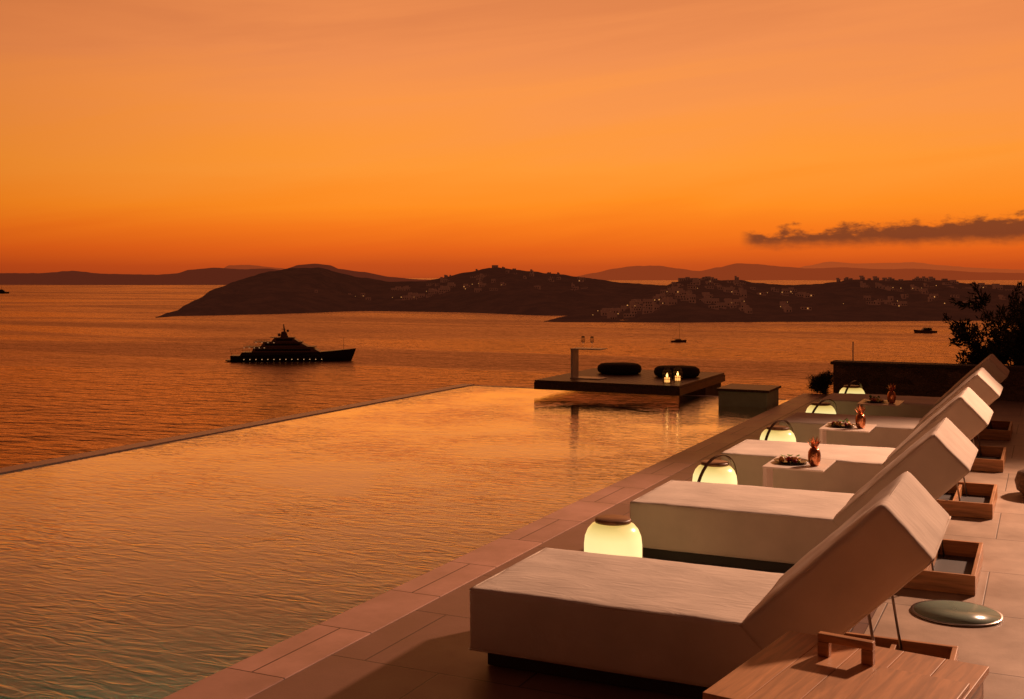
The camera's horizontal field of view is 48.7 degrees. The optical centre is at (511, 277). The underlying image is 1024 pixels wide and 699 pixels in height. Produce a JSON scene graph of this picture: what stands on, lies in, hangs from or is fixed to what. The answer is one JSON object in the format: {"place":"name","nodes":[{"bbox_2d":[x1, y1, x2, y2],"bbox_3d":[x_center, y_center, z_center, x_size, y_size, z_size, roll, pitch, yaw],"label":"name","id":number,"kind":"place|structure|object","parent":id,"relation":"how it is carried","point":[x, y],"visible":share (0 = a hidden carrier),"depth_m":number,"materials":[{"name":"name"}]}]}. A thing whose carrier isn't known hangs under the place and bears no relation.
{"place":"outdoors","nodes":[
{"label":"outdoors","id":0,"kind":"place"},
{"bbox_2d":[0,268,277,284],"bbox_3d":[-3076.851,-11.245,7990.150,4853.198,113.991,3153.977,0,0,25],"label":"distant island","id":1,"kind":"structure","parent":0,"point":[215,276],"depth_m":7167.80,"materials":[{"name":"brown stone"}]},
{"bbox_2d":[225,265,283,269],"bbox_3d":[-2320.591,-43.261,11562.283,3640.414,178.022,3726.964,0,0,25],"label":"distant mountains","id":2,"kind":"structure","parent":0,"point":[244,267],"depth_m":11595.23,"materials":[{"name":"brown stone"}]},
{"bbox_2d":[290,264,427,281],"bbox_3d":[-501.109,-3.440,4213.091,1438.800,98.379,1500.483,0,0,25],"label":"coastal hills","id":3,"kind":"structure","parent":0,"point":[365,275],"depth_m":4207.60,"materials":[{"name":"brown stone"}]},
{"bbox_2d":[156,267,665,317],"bbox_3d":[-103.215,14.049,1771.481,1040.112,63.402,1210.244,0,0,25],"label":"headland hills","id":4,"kind":"structure","parent":0,"point":[288,291],"depth_m":1542.37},
{"bbox_2d":[0,278,1023,467],"bbox_3d":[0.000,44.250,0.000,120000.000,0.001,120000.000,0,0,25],"label":"sea","id":5,"kind":"structure","parent":0,"point":[86,368],"depth_m":649.39,"materials":[{"name":"liquid"}]},
{"bbox_2d":[0,287,8,293],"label":"motorboat","id":6,"kind":"object","parent":5,"relation":"on","point":[2,291],"visible":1,"depth_m":3097.41,"materials":[{"name":"black"}]},
{"bbox_2d":[225,324,355,361],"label":"motor yacht","id":7,"kind":"object","parent":5,"relation":"on","point":[283,347],"visible":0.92,"depth_m":594.49,"materials":[{"name":"black metal"}]},
{"bbox_2d":[671,325,686,341],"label":"sailboat","id":8,"kind":"object","parent":5,"relation":"on","point":[678,340],"visible":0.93,"depth_m":774.11,"materials":[{"name":"black"}]},
{"bbox_2d":[914,327,936,332],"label":"motorboat","id":9,"kind":"object","parent":5,"relation":"on","point":[926,330],"visible":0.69,"depth_m":903.38,"materials":[{"name":"black"}]},
{"bbox_2d":[0,0,1023,277],"label":"sky","id":10,"kind":"structure","parent":0,"point":[389,138],"materials":[{"name":"orange"}]},
{"bbox_2d":[546,279,1023,322],"bbox_3d":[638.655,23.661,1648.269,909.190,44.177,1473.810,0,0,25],"label":"village hillside","id":11,"kind":"structure","parent":0,"point":[827,301],"depth_m":1285.52,"materials":[{"name":"brown"}]},
{"bbox_2d":[315,265,1023,318],"bbox_3d":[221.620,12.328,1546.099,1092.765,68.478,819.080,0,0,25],"label":"hillside village","id":12,"kind":"object","parent":11,"relation":"on","point":[634,306],"visible":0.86,"depth_m":1373.72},
{"bbox_2d":[576,263,1023,279],"bbox_3d":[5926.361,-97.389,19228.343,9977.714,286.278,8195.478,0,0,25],"label":"hazy mountains","id":13,"kind":"structure","parent":0,"point":[742,271],"depth_m":18015.29,"materials":[{"name":"brown stone"}]},
{"bbox_2d":[839,380,864,393],"bbox_3d":[5.525,1.961,18.403,0.424,0.579,0.426,0,0,25],"label":"glowing lantern","id":14,"kind":"object","parent":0,"point":[853,389],"visible":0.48,"depth_m":18.28,"materials":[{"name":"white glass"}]},
{"bbox_2d":[800,262,1023,272],"bbox_3d":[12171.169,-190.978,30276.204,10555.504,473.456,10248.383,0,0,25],"label":"horizon mountains","id":15,"kind":"structure","parent":0,"point":[909,265],"depth_m":29940.23,"materials":[{"name":"brown stone"}]},
{"bbox_2d":[830,360,1023,370],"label":"capstone","id":16,"kind":"object","parent":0,"point":[914,364],"visible":0.95,"depth_m":21.41,"materials":[{"name":"stone"}]},
{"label":"rocky hillside terrain","id":17,"kind":"structure","parent":0,"visible":0},
{"bbox_2d":[0,384,785,698],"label":"infinity pool basin","id":18,"kind":"object","parent":17,"relation":"on","point":[236,626],"visible":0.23,"depth_m":12.58,"materials":[{"name":"liquid"}]},
{"bbox_2d":[0,386,787,698],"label":"pool water","id":19,"kind":"structure","parent":18,"relation":"in","point":[539,405],"depth_m":13.70,"materials":[{"name":"orange liquid"}]},
{"bbox_2d":[716,384,780,424],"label":"pool step block","id":20,"kind":"structure","parent":18,"relation":"on","point":[751,395],"depth_m":20.18,"materials":[{"name":"stone"}]},
{"bbox_2d":[162,393,1023,698],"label":"stone terrace","id":21,"kind":"structure","parent":17,"relation":"on","point":[408,639],"depth_m":7.29,"materials":[{"name":"beige stone"}]},
{"bbox_2d":[584,515,641,557],"bbox_3d":[0.692,2.005,8.180,0.471,0.490,0.641,0,0,25],"label":"glowing lantern","id":22,"kind":"object","parent":21,"relation":"on","point":[619,535],"visible":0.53,"depth_m":8.13,"materials":[{"name":"white glass"}]},
{"bbox_2d":[469,471,957,698],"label":"sun lounger","id":23,"kind":"object","parent":21,"relation":"on","point":[690,630],"visible":0.85,"depth_m":6.18,"materials":[{"name":"beige fabric"}]},
{"bbox_2d":[692,454,736,484],"bbox_3d":[1.935,1.964,10.810,0.424,0.572,0.424,0,0,25],"label":"glowing lantern","id":24,"kind":"object","parent":21,"relation":"on","point":[711,470],"visible":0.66,"depth_m":10.67,"materials":[{"name":"white glass"}]},
{"bbox_2d":[760,419,795,441],"bbox_3d":[3.132,1.960,13.341,0.424,0.581,0.424,0,0,25],"label":"glowing lantern","id":25,"kind":"object","parent":21,"relation":"on","point":[773,432],"visible":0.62,"depth_m":13.21,"materials":[{"name":"white glass"}]},
{"bbox_2d":[762,456,835,487],"bbox_3d":[2.634,1.975,10.369,0.540,0.550,0.660,0,0,25],"label":"side table","id":26,"kind":"object","parent":21,"relation":"on","point":[771,465],"visible":0.47,"depth_m":10.23,"materials":[{"name":"white metal"}]},
{"bbox_2d":[774,454,807,463],"bbox_3d":[2.562,1.656,10.381,0.320,0.086,0.320,0,0,25],"label":"fruit plate","id":27,"kind":"object","parent":26,"relation":"on","point":[788,459],"visible":1,"depth_m":10.35,"materials":[{"name":"multicoloured food"}]},
{"bbox_2d":[808,437,820,465],"bbox_3d":[2.727,1.564,10.214,0.134,0.270,0.134,0,0,-42],"label":"copper pineapple cup","id":28,"kind":"object","parent":26,"relation":"on","point":[814,456],"visible":1,"depth_m":10.18,"materials":[{"name":"orange metal"}]},
{"bbox_2d":[630,417,982,595],"bbox_3d":[2.343,1.689,9.058,2.586,1.122,1.142,0,0,25],"label":"sun lounger","id":29,"kind":"object","parent":21,"relation":"on","point":[762,528],"visible":0.65,"depth_m":8.74,"materials":[{"name":"beige fabric"}]},
{"bbox_2d":[806,399,836,413],"bbox_3d":[4.327,1.970,15.869,0.424,0.560,0.433,0,0,25],"label":"glowing lantern","id":30,"kind":"object","parent":21,"relation":"on","point":[822,406],"visible":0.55,"depth_m":15.74,"materials":[{"name":"white glass"}]},
{"bbox_2d":[703,630,988,698],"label":"teak side table","id":31,"kind":"object","parent":21,"relation":"on","point":[789,664],"visible":1,"depth_m":4.71,"materials":[{"name":"brown wood"}]},
{"bbox_2d":[819,422,876,443],"bbox_3d":[3.830,1.975,12.900,0.540,0.550,0.660,0,0,25],"label":"side table","id":32,"kind":"object","parent":21,"relation":"on","point":[867,428],"visible":0.47,"depth_m":12.73,"materials":[{"name":"white metal"}]},
{"bbox_2d":[827,418,855,426],"bbox_3d":[3.759,1.651,12.912,0.320,0.096,0.320,0,0,25],"label":"fruit plate","id":33,"kind":"object","parent":32,"relation":"on","point":[847,423],"visible":1,"depth_m":12.88,"materials":[{"name":"multicoloured food"}]},
{"bbox_2d":[855,404,865,428],"bbox_3d":[3.923,1.564,12.746,0.134,0.270,0.134,0,0,-42],"label":"copper pineapple cup","id":34,"kind":"object","parent":32,"relation":"on","point":[860,420],"visible":1,"depth_m":12.71,"materials":[{"name":"orange metal"}]},
{"bbox_2d":[852,342,853,359],"bbox_3d":[6.793,2.265,22.561,0.022,1.970,0.022,0,0,-42],"label":"slim pole","id":35,"kind":"object","parent":21,"relation":"on","point":[852,350],"visible":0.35,"depth_m":22.55,"materials":[{"name":"metal"}]},
{"bbox_2d":[720,387,996,518],"bbox_3d":[3.539,1.688,11.589,2.586,1.125,1.141,0,0,25],"label":"sun lounger","id":36,"kind":"object","parent":21,"relation":"on","point":[967,412],"visible":0.56,"depth_m":11.24,"materials":[{"name":"beige fabric"}]},
{"bbox_2d":[857,399,903,413],"bbox_3d":[5.027,1.975,15.432,0.540,0.550,0.660,0,0,25],"label":"side table","id":37,"kind":"object","parent":21,"relation":"on","point":[897,403],"visible":0.42,"depth_m":15.26,"materials":[{"name":"white metal"}]},
{"bbox_2d":[864,395,887,401],"bbox_3d":[4.955,1.652,15.444,0.320,0.094,0.320,0,0,25],"label":"fruit plate","id":38,"kind":"object","parent":37,"relation":"on","point":[874,399],"visible":1,"depth_m":15.40,"materials":[{"name":"food"}]},
{"bbox_2d":[887,383,896,402],"bbox_3d":[5.120,1.564,15.277,0.134,0.270,0.134,0,0,-42],"label":"copper pineapple cup","id":39,"kind":"object","parent":37,"relation":"on","point":[891,396],"visible":1,"depth_m":15.24,"materials":[{"name":"orange metal"}]},
{"bbox_2d":[779,367,1005,471],"bbox_3d":[4.735,1.688,14.121,2.587,1.124,1.139,0,0,25],"label":"sun lounger","id":40,"kind":"object","parent":21,"relation":"on","point":[984,385],"visible":0.48,"depth_m":13.77,"materials":[{"name":"beige fabric"}]},
{"bbox_2d":[820,354,1012,440],"bbox_3d":[5.932,1.688,16.651,2.586,1.123,1.140,0,0,25],"label":"sun lounger","id":41,"kind":"object","parent":21,"relation":"on","point":[995,368],"visible":0.39,"depth_m":16.26,"materials":[{"name":"beige fabric"}]},
{"bbox_2d":[833,365,1023,401],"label":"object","id":42,"kind":"object","parent":21,"relation":"on","point":[924,381],"visible":0.11,"depth_m":21.33,"materials":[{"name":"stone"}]},
{"bbox_2d":[806,369,832,394],"bbox_3d":[6.058,2.081,22.226,0.577,0.606,0.720,0,0,25],"label":"plant","id":43,"kind":"object","parent":42,"relation":"on","point":[822,382],"visible":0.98,"depth_m":22.07,"materials":[{"name":"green plant"}]},
{"bbox_2d":[910,600,1003,626],"bbox_3d":[2.973,2.244,7.576,0.580,0.012,0.580,0,0,25],"label":"round glass floor light","id":44,"kind":"object","parent":21,"relation":"on","point":[957,613],"visible":1,"depth_m":7.54,"materials":[{"name":"metal"}]},
{"bbox_2d":[942,280,1023,365],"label":"tamarisk tree","id":45,"kind":"object","parent":21,"relation":"on","point":[1016,320],"visible":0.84,"depth_m":21.94,"materials":[{"name":"green plant"}]},
{"bbox_2d":[956,321,1017,364],"bbox_3d":[9.570,1.855,22.648,1.627,2.025,2.353,0,0,25],"label":"tamarisk tree","id":46,"kind":"object","parent":21,"relation":"on","point":[971,354],"visible":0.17,"depth_m":21.94,"materials":[{"name":"green plant"}]},
{"bbox_2d":[1015,469,1023,493],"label":"wicker pouf","id":47,"kind":"object","parent":21,"relation":"on","point":[1019,480],"visible":1,"depth_m":11.64,"materials":[{"name":"brown wicker"}]},
{"bbox_2d":[534,368,724,395],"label":"pool platform","id":48,"kind":"structure","parent":17,"relation":"on","point":[650,382],"depth_m":21.97,"materials":[{"name":"wood"}]},
{"bbox_2d":[570,347,606,379],"bbox_3d":[1.525,1.709,22.507,0.640,0.600,0.400,0,0,25],"label":"shaped table","id":49,"kind":"object","parent":48,"relation":"on","point":[574,363],"visible":1,"depth_m":22.49,"materials":[{"name":"brown wood"}]},
{"bbox_2d":[597,362,641,374],"bbox_3d":[2.250,1.901,23.713,0.930,0.215,0.930,0,0,25],"label":"round floor cushion","id":50,"kind":"object","parent":48,"relation":"on","point":[617,368],"visible":1,"depth_m":23.36,"materials":[{"name":"grey fabric"}]},
{"bbox_2d":[662,367,671,383],"bbox_3d":[2.943,1.857,21.483,0.184,0.308,0.184,0,0,25],"label":"candle lantern","id":51,"kind":"object","parent":48,"relation":"on","point":[667,379],"visible":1,"depth_m":21.46,"materials":[{"name":"glass"}]},
{"bbox_2d":[654,365,699,377],"bbox_3d":[3.336,1.901,22.923,0.930,0.215,0.930,0,0,25],"label":"round floor cushion","id":52,"kind":"object","parent":48,"relation":"on","point":[690,371],"visible":0.75,"depth_m":22.60,"materials":[{"name":"grey fabric"}]},
{"bbox_2d":[673,366,681,381],"bbox_3d":[3.195,1.857,21.828,0.184,0.308,0.184,0,0,25],"label":"candle lantern","id":53,"kind":"object","parent":48,"relation":"on","point":[676,378],"visible":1,"depth_m":21.78,"materials":[{"name":"glass"}]}
]}

